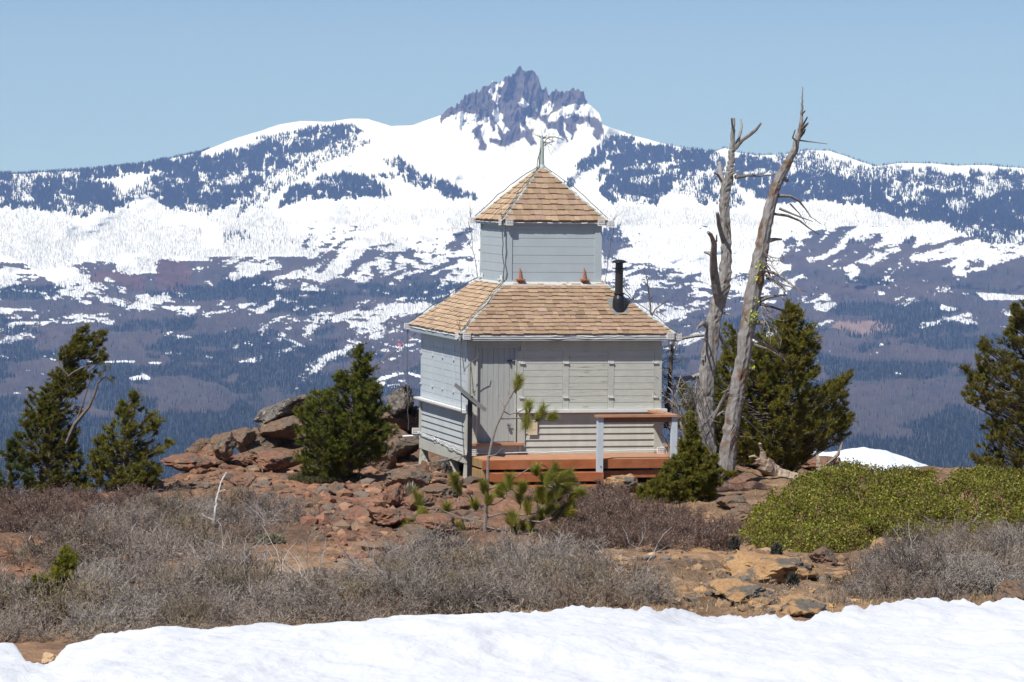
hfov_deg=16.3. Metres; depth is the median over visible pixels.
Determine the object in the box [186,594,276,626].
bare shrub
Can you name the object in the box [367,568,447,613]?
bare shrub
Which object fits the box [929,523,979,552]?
bare shrub
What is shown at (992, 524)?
bare shrub
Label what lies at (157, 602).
bare shrub
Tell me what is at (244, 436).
rock
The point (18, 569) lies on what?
red gravel
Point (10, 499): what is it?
bare shrub
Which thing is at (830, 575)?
rock
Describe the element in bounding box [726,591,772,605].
bare shrub
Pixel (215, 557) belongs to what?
dead branch
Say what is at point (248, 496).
bare shrub
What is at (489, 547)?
bare shrub
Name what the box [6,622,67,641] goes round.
bare shrub
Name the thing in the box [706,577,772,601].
rock
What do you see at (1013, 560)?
bare shrub
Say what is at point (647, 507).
bare shrub
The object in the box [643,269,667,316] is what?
dead tree
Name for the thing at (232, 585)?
bare shrub
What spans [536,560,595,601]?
bare shrub
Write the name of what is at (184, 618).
bare shrub
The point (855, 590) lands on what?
bare shrub
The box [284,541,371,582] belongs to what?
dead branch
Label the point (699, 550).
rock
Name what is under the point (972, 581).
bare shrub
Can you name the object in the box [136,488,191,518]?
bare shrub
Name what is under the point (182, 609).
bare shrub
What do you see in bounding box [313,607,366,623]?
bare shrub
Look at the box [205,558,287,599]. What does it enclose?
bare shrub
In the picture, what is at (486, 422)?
door
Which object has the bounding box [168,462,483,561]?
red rubble
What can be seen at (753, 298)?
dead tree
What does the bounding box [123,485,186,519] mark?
bare shrub
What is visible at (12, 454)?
pine tree
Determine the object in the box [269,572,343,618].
bare shrub
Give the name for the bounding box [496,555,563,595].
bare shrub
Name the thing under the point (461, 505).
rock
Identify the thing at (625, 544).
bare shrub
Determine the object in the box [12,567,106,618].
bare shrub
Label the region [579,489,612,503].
bare shrub
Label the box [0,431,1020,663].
ground
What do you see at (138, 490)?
bare shrub
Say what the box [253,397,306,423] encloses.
rock
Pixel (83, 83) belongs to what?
sky
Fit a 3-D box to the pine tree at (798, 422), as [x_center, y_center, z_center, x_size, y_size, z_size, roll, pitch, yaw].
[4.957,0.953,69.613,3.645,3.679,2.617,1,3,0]
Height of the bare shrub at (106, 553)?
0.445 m
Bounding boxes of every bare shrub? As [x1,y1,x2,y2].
[0,483,38,506]
[0,494,58,520]
[0,510,41,533]
[0,524,104,569]
[0,560,33,605]
[0,568,45,625]
[0,570,18,604]
[0,570,35,612]
[0,576,33,618]
[0,577,89,626]
[0,595,68,631]
[0,602,47,642]
[4,494,62,508]
[4,511,102,559]
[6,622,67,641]
[9,571,96,613]
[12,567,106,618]
[14,569,125,628]
[14,608,76,633]
[18,496,78,517]
[18,510,69,529]
[20,507,84,530]
[20,509,56,519]
[24,485,79,500]
[29,507,142,542]
[34,537,122,571]
[38,509,134,553]
[40,615,114,642]
[41,518,144,563]
[44,488,86,506]
[48,595,129,635]
[51,554,142,590]
[53,508,87,525]
[56,496,102,514]
[56,623,104,642]
[57,482,104,501]
[58,583,147,625]
[65,552,137,606]
[65,588,181,633]
[66,629,113,642]
[71,504,123,523]
[71,567,102,595]
[72,519,133,542]
[73,503,113,516]
[73,572,172,607]
[73,616,130,638]
[77,498,153,535]
[77,623,139,641]
[83,518,141,550]
[85,550,165,597]
[90,490,146,506]
[93,501,143,515]
[96,502,172,540]
[98,524,197,570]
[100,495,140,508]
[101,498,159,525]
[102,481,158,501]
[105,598,170,628]
[108,555,234,621]
[108,615,167,632]
[109,554,171,582]
[113,491,157,506]
[117,521,209,557]
[121,590,183,619]
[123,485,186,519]
[132,563,195,597]
[135,584,231,623]
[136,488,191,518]
[136,554,212,583]
[138,503,210,535]
[138,505,184,527]
[138,526,186,546]
[142,556,203,590]
[153,506,236,549]
[154,482,203,510]
[154,510,231,536]
[154,589,215,627]
[156,489,226,521]
[156,569,223,596]
[165,612,213,628]
[169,492,244,514]
[169,591,245,623]
[171,562,228,582]
[174,496,229,524]
[178,577,276,622]
[180,517,233,543]
[181,546,240,576]
[183,616,220,628]
[184,536,259,584]
[184,566,258,613]
[184,622,218,628]
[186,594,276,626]
[187,523,243,547]
[188,578,310,620]
[189,559,259,596]
[192,482,253,514]
[195,507,249,531]
[204,554,272,590]
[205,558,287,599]
[207,533,285,581]
[207,616,258,627]
[209,516,259,543]
[211,496,262,524]
[221,571,314,614]
[224,499,279,519]
[225,508,291,542]
[230,477,291,513]
[235,565,290,596]
[235,573,333,605]
[242,605,319,624]
[247,490,309,516]
[248,580,312,615]
[251,590,322,625]
[252,491,331,524]
[262,567,329,599]
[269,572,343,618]
[271,609,308,625]
[282,573,387,623]
[300,561,388,593]
[300,573,364,601]
[306,573,381,615]
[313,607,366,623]
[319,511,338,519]
[325,561,373,589]
[328,610,394,621]
[331,587,411,617]
[332,569,409,607]
[335,534,352,540]
[339,541,412,578]
[348,585,432,618]
[349,560,448,592]
[349,566,421,599]
[350,573,427,610]
[361,552,434,584]
[362,534,383,541]
[366,550,415,570]
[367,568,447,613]
[369,534,453,566]
[371,567,445,611]
[373,562,454,614]
[374,600,422,617]
[381,535,474,578]
[383,523,488,569]
[390,567,457,587]
[396,555,471,591]
[398,533,486,572]
[403,573,519,614]
[405,517,487,557]
[413,543,489,573]
[414,570,478,609]
[430,560,506,607]
[433,559,503,582]
[433,599,502,614]
[437,565,527,614]
[447,574,522,609]
[450,543,531,582]
[452,558,552,599]
[457,598,499,612]
[460,562,571,610]
[462,541,558,594]
[466,546,513,571]
[469,540,507,561]
[482,597,535,612]
[484,524,541,561]
[489,574,584,610]
[494,528,584,565]
[494,549,563,577]
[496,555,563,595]
[499,539,592,574]
[502,546,574,563]
[504,554,605,582]
[520,527,625,564]
[525,485,556,502]
[526,482,543,484]
[528,534,614,569]
[529,563,648,608]
[530,539,605,567]
[534,518,589,540]
[534,586,602,607]
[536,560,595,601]
[538,502,607,527]
[539,476,580,487]
[543,491,596,512]
[547,520,619,543]
[547,556,614,581]
[549,499,610,521]
[561,487,613,505]
[564,562,628,601]
[566,494,638,522]
[568,513,614,532]
[569,551,619,568]
[571,524,648,549]
[573,555,677,597]
[575,484,631,500]
[577,476,632,497]
[577,497,621,512]
[577,549,664,584]
[578,510,629,529]
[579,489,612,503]
[583,515,649,537]
[583,571,660,604]
[587,493,634,506]
[590,562,684,607]
[597,495,652,513]
[602,509,644,529]
[607,490,638,501]
[611,526,655,548]
[620,515,680,533]
[623,501,691,531]
[624,497,675,515]
[633,512,689,528]
[634,515,700,539]
[639,527,695,551]
[649,595,702,607]
[651,512,700,528]
[655,515,711,538]
[662,501,707,523]
[673,519,750,550]
[676,576,712,590]
[682,513,720,526]
[694,568,730,582]
[701,513,743,533]
[702,598,737,607]
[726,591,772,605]
[738,573,776,584]
[768,591,793,604]
[771,586,789,596]
[783,575,832,590]
[802,588,830,598]
[813,587,863,604]
[820,555,907,594]
[828,569,912,600]
[836,544,925,587]
[844,562,936,595]
[845,553,891,576]
[851,532,921,565]
[852,539,929,568]
[854,541,952,580]
[860,523,934,561]
[865,536,969,590]
[866,566,938,599]
[871,561,975,601]
[895,539,956,573]
[897,523,938,543]
[898,558,987,599]
[910,536,1006,571]
[911,534,955,559]
[912,549,1000,579]
[914,516,973,546]
[921,531,967,562]
[925,516,983,535]
[925,545,1022,595]
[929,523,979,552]
[942,543,1013,591]
[943,513,1006,545]
[949,531,994,567]
[954,530,1010,551]
[962,552,1023,585]
[970,529,1023,563]
[972,517,1021,542]
[972,523,1018,545]
[978,562,1023,594]
[979,537,1023,585]
[984,521,1023,551]
[987,562,1023,590]
[991,545,1023,577]
[997,531,1023,555]
[999,515,1023,541]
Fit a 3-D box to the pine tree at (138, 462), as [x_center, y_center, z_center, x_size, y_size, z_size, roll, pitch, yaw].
[-6.741,1.789,62.452,1.541,1.982,1.316,3,4,41]
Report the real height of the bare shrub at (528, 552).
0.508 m
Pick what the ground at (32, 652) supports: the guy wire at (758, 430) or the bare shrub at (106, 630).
the bare shrub at (106, 630)
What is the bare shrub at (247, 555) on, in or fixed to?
on the ground at (32, 652)
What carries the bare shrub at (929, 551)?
on the ground at (32, 652)
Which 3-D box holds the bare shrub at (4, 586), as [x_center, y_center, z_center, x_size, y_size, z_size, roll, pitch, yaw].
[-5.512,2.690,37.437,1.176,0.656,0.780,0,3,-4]
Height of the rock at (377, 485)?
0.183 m
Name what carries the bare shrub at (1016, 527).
on the ground at (32, 652)
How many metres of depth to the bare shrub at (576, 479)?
63.51 m
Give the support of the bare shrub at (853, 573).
on the ground at (32, 652)
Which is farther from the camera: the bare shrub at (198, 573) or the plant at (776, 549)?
the plant at (776, 549)
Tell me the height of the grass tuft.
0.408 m
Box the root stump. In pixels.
[816,442,842,470]
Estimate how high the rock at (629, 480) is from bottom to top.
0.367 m
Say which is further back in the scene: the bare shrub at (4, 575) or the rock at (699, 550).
the rock at (699, 550)
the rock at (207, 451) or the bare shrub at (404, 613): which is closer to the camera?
the bare shrub at (404, 613)
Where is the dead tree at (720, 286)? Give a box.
[673,117,775,463]
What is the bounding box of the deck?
[472,410,678,487]
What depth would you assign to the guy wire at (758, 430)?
67.92 m
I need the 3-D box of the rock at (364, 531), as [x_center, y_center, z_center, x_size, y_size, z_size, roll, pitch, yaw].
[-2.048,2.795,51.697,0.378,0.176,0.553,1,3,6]
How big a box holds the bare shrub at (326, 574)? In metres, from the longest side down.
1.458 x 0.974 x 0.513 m
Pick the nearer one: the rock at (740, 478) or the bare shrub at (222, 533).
the bare shrub at (222, 533)
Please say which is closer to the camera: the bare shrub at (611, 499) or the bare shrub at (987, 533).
the bare shrub at (987, 533)
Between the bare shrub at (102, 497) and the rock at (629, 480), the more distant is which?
the rock at (629, 480)
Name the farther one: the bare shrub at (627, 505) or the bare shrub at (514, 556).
the bare shrub at (627, 505)
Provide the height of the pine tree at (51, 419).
3.990 m
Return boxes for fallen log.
[749,442,802,478]
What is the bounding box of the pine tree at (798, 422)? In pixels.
[675,296,857,472]
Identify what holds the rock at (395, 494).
on the ground at (32, 652)
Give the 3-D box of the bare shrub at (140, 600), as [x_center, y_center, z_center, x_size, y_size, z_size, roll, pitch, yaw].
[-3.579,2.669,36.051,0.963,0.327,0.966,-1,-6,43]
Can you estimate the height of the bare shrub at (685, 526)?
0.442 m
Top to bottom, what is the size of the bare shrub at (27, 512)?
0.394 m
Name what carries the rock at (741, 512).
on the ground at (32, 652)
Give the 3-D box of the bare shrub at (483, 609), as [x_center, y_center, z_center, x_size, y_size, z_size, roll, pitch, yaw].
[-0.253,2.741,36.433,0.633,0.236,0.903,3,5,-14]
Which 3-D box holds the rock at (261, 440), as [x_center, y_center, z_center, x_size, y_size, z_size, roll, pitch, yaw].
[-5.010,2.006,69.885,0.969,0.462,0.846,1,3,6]
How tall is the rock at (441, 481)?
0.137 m
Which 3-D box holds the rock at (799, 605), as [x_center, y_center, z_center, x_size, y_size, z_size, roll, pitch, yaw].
[2.984,2.705,36.670,0.484,0.204,1.071,1,3,6]
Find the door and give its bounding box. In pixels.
[477,348,514,441]
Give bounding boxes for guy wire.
[409,455,463,465]
[742,416,774,445]
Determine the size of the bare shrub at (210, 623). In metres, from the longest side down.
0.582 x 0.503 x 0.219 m
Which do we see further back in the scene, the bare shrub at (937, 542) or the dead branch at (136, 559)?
the bare shrub at (937, 542)
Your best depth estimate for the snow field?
28.15 m
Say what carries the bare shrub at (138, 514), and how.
on the ground at (32, 652)
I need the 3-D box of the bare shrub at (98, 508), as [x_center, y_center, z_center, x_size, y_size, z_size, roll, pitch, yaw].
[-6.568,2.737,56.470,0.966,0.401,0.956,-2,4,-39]
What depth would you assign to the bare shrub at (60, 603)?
34.67 m
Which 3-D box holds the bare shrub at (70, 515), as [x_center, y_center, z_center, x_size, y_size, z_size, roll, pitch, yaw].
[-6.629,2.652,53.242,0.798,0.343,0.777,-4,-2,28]
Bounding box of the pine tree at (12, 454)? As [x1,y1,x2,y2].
[0,437,36,495]
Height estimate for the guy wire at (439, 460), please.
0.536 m
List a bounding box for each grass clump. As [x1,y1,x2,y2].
[17,543,47,555]
[249,532,289,544]
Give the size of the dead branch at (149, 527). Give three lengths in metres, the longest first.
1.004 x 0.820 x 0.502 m
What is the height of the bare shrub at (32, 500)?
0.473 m
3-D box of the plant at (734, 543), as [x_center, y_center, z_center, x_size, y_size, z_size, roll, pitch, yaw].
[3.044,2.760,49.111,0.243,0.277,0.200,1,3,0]
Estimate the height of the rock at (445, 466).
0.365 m
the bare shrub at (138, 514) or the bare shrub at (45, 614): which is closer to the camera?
the bare shrub at (45, 614)
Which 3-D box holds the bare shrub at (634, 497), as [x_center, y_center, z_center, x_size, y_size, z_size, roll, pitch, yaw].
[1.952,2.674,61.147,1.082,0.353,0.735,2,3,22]
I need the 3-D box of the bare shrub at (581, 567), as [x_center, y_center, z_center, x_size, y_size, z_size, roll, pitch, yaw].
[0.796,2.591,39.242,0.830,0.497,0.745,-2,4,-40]
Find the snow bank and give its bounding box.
[810,447,927,470]
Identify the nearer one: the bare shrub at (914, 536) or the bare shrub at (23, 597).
the bare shrub at (23, 597)
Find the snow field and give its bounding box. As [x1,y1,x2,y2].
[0,597,1023,681]
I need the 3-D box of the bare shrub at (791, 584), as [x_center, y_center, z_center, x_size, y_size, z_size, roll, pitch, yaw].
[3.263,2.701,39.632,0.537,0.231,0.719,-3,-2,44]
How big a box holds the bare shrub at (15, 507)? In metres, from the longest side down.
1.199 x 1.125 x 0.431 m
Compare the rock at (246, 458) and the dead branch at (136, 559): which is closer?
the dead branch at (136, 559)
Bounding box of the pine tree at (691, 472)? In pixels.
[634,410,739,504]
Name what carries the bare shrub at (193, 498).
on the ground at (32, 652)
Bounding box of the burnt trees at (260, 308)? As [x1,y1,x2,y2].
[0,164,1023,483]
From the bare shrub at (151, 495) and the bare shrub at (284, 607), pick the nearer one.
the bare shrub at (284, 607)
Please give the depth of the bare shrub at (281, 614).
33.83 m
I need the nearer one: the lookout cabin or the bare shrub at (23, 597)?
the bare shrub at (23, 597)
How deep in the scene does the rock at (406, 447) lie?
68.70 m
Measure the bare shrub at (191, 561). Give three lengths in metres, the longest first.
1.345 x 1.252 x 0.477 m
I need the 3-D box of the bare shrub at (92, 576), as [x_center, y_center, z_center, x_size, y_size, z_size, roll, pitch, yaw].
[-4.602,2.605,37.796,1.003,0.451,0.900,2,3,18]
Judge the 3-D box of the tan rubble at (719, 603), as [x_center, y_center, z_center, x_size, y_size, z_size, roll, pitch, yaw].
[3.003,2.791,44.192,3.738,0.925,15.463,1,3,0]
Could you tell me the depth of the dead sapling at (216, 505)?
51.66 m
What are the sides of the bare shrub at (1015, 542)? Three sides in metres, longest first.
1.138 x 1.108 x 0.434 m
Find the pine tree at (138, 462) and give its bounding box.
[80,389,175,491]
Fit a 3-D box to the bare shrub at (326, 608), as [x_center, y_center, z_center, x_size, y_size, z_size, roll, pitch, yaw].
[-1.690,2.528,34.882,1.084,0.545,1.357,-1,-2,-28]
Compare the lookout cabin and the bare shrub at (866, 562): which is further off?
the lookout cabin
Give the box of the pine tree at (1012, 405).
[958,298,1023,480]
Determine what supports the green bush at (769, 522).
on the ground at (32, 652)
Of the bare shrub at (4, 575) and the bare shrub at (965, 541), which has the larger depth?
the bare shrub at (965, 541)
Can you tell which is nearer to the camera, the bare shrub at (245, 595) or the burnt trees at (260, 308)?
the bare shrub at (245, 595)
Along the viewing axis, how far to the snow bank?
74.46 m
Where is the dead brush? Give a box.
[652,365,719,452]
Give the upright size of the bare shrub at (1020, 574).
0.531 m
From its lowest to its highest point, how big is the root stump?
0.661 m
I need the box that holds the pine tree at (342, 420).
[290,342,400,483]
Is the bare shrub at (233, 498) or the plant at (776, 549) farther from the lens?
the bare shrub at (233, 498)
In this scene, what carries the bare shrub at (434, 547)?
on the ground at (32, 652)
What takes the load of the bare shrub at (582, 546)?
on the ground at (32, 652)
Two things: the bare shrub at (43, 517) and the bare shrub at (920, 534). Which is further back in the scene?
the bare shrub at (43, 517)
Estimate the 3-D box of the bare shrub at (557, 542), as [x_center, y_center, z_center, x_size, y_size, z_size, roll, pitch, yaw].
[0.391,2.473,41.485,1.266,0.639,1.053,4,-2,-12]
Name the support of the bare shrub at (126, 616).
on the ground at (32, 652)
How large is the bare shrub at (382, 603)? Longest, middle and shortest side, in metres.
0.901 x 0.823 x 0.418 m
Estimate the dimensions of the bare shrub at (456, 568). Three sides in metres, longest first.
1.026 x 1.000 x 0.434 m
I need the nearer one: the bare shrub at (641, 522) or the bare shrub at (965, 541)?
the bare shrub at (965, 541)
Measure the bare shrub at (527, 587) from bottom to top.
0.592 m
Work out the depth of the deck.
64.40 m
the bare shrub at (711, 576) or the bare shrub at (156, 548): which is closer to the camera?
the bare shrub at (711, 576)
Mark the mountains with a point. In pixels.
(472, 140)
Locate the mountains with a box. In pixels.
[0,66,1023,496]
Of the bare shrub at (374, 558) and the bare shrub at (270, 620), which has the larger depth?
the bare shrub at (374, 558)
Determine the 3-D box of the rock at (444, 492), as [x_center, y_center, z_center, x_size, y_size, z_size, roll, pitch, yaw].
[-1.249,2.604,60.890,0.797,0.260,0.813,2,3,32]
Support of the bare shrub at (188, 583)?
on the ground at (32, 652)
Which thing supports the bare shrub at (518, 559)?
on the ground at (32, 652)
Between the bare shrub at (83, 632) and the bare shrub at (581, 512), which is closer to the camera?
the bare shrub at (83, 632)
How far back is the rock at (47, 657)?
29.00 m
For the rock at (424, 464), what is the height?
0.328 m
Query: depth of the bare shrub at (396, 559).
40.72 m
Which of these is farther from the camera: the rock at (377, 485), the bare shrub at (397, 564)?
the rock at (377, 485)
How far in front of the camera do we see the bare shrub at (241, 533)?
50.98 m
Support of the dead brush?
on the ground at (32, 652)
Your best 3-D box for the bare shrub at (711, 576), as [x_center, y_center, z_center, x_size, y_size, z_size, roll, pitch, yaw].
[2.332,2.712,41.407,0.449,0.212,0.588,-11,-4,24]
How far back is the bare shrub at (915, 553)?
42.09 m
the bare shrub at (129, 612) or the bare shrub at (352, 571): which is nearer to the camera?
the bare shrub at (129, 612)
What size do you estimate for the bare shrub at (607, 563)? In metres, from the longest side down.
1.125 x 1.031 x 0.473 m
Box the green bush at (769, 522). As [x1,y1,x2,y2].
[733,457,1023,552]
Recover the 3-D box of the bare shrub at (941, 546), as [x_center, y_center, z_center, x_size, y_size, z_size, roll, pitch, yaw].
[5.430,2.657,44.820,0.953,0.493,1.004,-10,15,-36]
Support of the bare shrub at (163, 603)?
on the ground at (32, 652)
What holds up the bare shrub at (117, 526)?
on the ground at (32, 652)
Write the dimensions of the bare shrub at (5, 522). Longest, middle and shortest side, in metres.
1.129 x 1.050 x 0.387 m
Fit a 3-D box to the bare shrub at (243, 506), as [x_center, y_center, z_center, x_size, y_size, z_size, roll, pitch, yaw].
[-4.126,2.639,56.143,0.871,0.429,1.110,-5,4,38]
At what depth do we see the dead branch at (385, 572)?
38.16 m
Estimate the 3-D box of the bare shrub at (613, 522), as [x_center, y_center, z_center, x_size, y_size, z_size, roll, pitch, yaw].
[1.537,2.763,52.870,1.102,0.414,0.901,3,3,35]
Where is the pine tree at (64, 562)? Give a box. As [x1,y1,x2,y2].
[23,542,81,623]
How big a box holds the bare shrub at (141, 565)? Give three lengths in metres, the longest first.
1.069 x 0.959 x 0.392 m
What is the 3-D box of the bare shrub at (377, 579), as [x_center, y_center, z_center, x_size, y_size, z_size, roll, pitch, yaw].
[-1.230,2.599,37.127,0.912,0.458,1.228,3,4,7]
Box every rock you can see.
[41,652,56,663]
[143,480,163,489]
[160,452,212,471]
[184,438,210,453]
[198,443,234,466]
[210,431,236,460]
[226,451,255,465]
[229,473,256,485]
[232,427,256,446]
[235,433,281,452]
[248,446,274,461]
[252,427,259,432]
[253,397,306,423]
[256,450,299,471]
[258,415,304,439]
[292,394,325,428]
[328,481,347,494]
[341,506,373,520]
[357,528,382,538]
[367,507,416,526]
[368,441,396,470]
[368,482,383,489]
[381,412,418,432]
[383,483,406,506]
[384,468,433,488]
[386,385,413,415]
[388,427,418,458]
[395,524,434,546]
[403,490,435,510]
[406,406,418,434]
[416,513,454,534]
[418,485,458,498]
[420,460,429,471]
[430,456,441,472]
[430,479,446,483]
[440,501,469,510]
[441,456,449,472]
[446,478,463,486]
[603,473,637,493]
[686,548,715,552]
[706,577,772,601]
[715,495,748,508]
[716,481,784,492]
[722,550,823,583]
[726,504,756,520]
[728,474,752,482]
[780,594,826,616]
[798,455,832,469]
[808,546,836,565]
[824,569,872,584]
[870,537,901,555]
[992,579,1023,600]
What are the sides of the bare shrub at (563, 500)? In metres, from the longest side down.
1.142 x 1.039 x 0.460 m
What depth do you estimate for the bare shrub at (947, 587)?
38.87 m
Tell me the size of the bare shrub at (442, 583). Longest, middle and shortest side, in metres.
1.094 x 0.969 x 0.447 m
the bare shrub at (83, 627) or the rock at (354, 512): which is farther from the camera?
the rock at (354, 512)
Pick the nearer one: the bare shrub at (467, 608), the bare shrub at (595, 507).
the bare shrub at (467, 608)
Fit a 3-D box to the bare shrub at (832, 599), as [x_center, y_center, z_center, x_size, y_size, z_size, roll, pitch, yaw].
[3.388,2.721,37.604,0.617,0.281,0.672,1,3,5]
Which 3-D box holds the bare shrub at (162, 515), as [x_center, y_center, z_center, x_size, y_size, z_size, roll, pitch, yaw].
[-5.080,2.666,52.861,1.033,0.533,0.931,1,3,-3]
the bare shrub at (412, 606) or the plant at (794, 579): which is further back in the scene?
the plant at (794, 579)
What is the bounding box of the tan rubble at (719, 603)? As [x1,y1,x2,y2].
[604,535,860,617]
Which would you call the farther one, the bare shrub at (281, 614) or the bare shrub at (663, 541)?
the bare shrub at (663, 541)
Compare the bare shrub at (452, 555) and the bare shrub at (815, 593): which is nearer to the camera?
the bare shrub at (815, 593)
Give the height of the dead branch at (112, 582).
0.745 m
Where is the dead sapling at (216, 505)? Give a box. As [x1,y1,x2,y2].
[203,472,226,530]
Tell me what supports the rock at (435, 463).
on the ground at (32, 652)
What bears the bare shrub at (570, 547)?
on the ground at (32, 652)
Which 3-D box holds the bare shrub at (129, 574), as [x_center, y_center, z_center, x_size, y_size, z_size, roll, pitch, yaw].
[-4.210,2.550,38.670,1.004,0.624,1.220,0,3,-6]
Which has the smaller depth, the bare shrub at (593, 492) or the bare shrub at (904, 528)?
the bare shrub at (904, 528)
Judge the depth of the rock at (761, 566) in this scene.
41.58 m
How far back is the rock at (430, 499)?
57.87 m
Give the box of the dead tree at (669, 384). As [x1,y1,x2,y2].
[661,330,687,427]
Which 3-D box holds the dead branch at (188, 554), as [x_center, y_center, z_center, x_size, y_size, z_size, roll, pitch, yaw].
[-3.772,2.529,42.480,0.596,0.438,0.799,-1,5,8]
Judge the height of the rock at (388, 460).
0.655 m
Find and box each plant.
[727,533,740,550]
[770,540,783,554]
[782,572,801,587]
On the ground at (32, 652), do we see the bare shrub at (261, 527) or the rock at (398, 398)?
the bare shrub at (261, 527)
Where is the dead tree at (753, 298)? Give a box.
[717,87,826,482]
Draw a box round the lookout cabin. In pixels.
[388,122,681,477]
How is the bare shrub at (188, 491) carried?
on the ground at (32, 652)
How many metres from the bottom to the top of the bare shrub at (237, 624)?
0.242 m
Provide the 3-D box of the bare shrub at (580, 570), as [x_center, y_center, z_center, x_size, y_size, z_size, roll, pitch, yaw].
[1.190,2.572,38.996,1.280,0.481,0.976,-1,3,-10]
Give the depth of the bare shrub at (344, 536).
50.86 m
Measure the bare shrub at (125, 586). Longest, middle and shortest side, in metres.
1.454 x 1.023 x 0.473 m
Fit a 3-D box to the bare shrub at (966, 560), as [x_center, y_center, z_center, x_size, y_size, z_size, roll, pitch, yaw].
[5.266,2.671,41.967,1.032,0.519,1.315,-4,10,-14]
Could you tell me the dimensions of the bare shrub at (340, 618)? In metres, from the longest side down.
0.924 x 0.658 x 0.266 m
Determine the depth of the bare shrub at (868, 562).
42.27 m
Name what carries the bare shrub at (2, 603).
on the ground at (32, 652)
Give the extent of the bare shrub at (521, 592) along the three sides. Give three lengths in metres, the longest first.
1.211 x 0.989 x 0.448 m
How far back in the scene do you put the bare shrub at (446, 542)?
41.77 m
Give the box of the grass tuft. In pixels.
[404,480,416,495]
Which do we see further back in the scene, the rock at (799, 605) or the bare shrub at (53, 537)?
the bare shrub at (53, 537)
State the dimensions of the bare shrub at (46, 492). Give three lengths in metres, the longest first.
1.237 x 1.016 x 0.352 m
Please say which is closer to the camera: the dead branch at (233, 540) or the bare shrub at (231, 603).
the bare shrub at (231, 603)
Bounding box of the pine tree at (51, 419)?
[12,323,114,495]
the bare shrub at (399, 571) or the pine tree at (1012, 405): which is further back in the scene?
the pine tree at (1012, 405)
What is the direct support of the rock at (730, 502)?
on the ground at (32, 652)
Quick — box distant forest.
[0,121,1023,493]
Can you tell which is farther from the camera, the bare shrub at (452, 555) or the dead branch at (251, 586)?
the bare shrub at (452, 555)
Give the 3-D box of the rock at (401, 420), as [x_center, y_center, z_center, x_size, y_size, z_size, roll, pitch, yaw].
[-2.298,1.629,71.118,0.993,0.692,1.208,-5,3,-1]
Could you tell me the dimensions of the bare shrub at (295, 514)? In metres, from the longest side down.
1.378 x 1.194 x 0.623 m
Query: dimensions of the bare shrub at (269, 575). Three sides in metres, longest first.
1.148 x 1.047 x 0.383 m
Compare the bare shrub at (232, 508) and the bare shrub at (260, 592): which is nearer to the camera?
the bare shrub at (260, 592)
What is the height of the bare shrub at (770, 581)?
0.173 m
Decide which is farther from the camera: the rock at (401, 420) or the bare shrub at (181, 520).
the rock at (401, 420)
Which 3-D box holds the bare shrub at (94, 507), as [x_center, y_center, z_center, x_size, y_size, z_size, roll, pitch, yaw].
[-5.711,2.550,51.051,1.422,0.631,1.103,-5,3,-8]
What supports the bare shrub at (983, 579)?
on the ground at (32, 652)
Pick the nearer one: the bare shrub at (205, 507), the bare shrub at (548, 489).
the bare shrub at (205, 507)
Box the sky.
[0,0,1023,172]
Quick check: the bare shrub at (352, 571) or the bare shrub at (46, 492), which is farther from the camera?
the bare shrub at (46, 492)
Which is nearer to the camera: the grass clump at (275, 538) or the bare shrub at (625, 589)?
the bare shrub at (625, 589)
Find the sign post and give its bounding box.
[454,383,486,476]
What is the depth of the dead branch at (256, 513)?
53.48 m
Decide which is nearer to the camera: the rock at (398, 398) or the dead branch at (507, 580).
the dead branch at (507, 580)
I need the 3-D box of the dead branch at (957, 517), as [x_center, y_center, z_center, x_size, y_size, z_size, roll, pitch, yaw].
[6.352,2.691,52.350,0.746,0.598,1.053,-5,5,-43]
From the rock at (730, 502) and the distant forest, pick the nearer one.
the rock at (730, 502)
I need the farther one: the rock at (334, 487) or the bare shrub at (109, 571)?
the rock at (334, 487)
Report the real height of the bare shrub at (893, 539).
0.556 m
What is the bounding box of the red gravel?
[0,540,42,579]
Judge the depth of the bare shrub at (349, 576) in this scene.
37.86 m
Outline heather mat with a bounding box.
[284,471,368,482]
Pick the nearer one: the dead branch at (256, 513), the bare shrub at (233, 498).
the dead branch at (256, 513)
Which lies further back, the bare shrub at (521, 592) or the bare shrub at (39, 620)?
the bare shrub at (521, 592)
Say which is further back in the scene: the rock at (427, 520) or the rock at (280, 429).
the rock at (280, 429)
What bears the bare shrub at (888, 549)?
on the ground at (32, 652)
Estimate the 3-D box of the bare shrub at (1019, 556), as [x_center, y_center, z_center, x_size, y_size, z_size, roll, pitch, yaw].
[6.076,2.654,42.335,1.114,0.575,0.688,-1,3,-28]
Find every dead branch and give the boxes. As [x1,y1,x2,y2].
[72,568,138,596]
[101,543,165,570]
[116,519,175,563]
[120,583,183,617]
[133,516,170,536]
[166,536,214,567]
[183,532,250,574]
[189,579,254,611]
[195,530,255,563]
[206,541,323,583]
[207,520,266,555]
[215,565,303,602]
[241,500,284,525]
[250,515,317,573]
[252,545,321,584]
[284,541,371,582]
[292,557,359,606]
[333,534,401,576]
[358,558,418,583]
[457,554,540,603]
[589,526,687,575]
[888,519,944,554]
[924,510,980,530]
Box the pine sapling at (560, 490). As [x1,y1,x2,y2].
[399,369,590,537]
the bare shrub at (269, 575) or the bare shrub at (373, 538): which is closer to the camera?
the bare shrub at (269, 575)
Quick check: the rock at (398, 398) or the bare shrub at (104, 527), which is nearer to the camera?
the bare shrub at (104, 527)
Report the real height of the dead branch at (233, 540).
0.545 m
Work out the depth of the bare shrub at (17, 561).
43.03 m
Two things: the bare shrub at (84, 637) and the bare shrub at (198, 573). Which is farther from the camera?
the bare shrub at (198, 573)

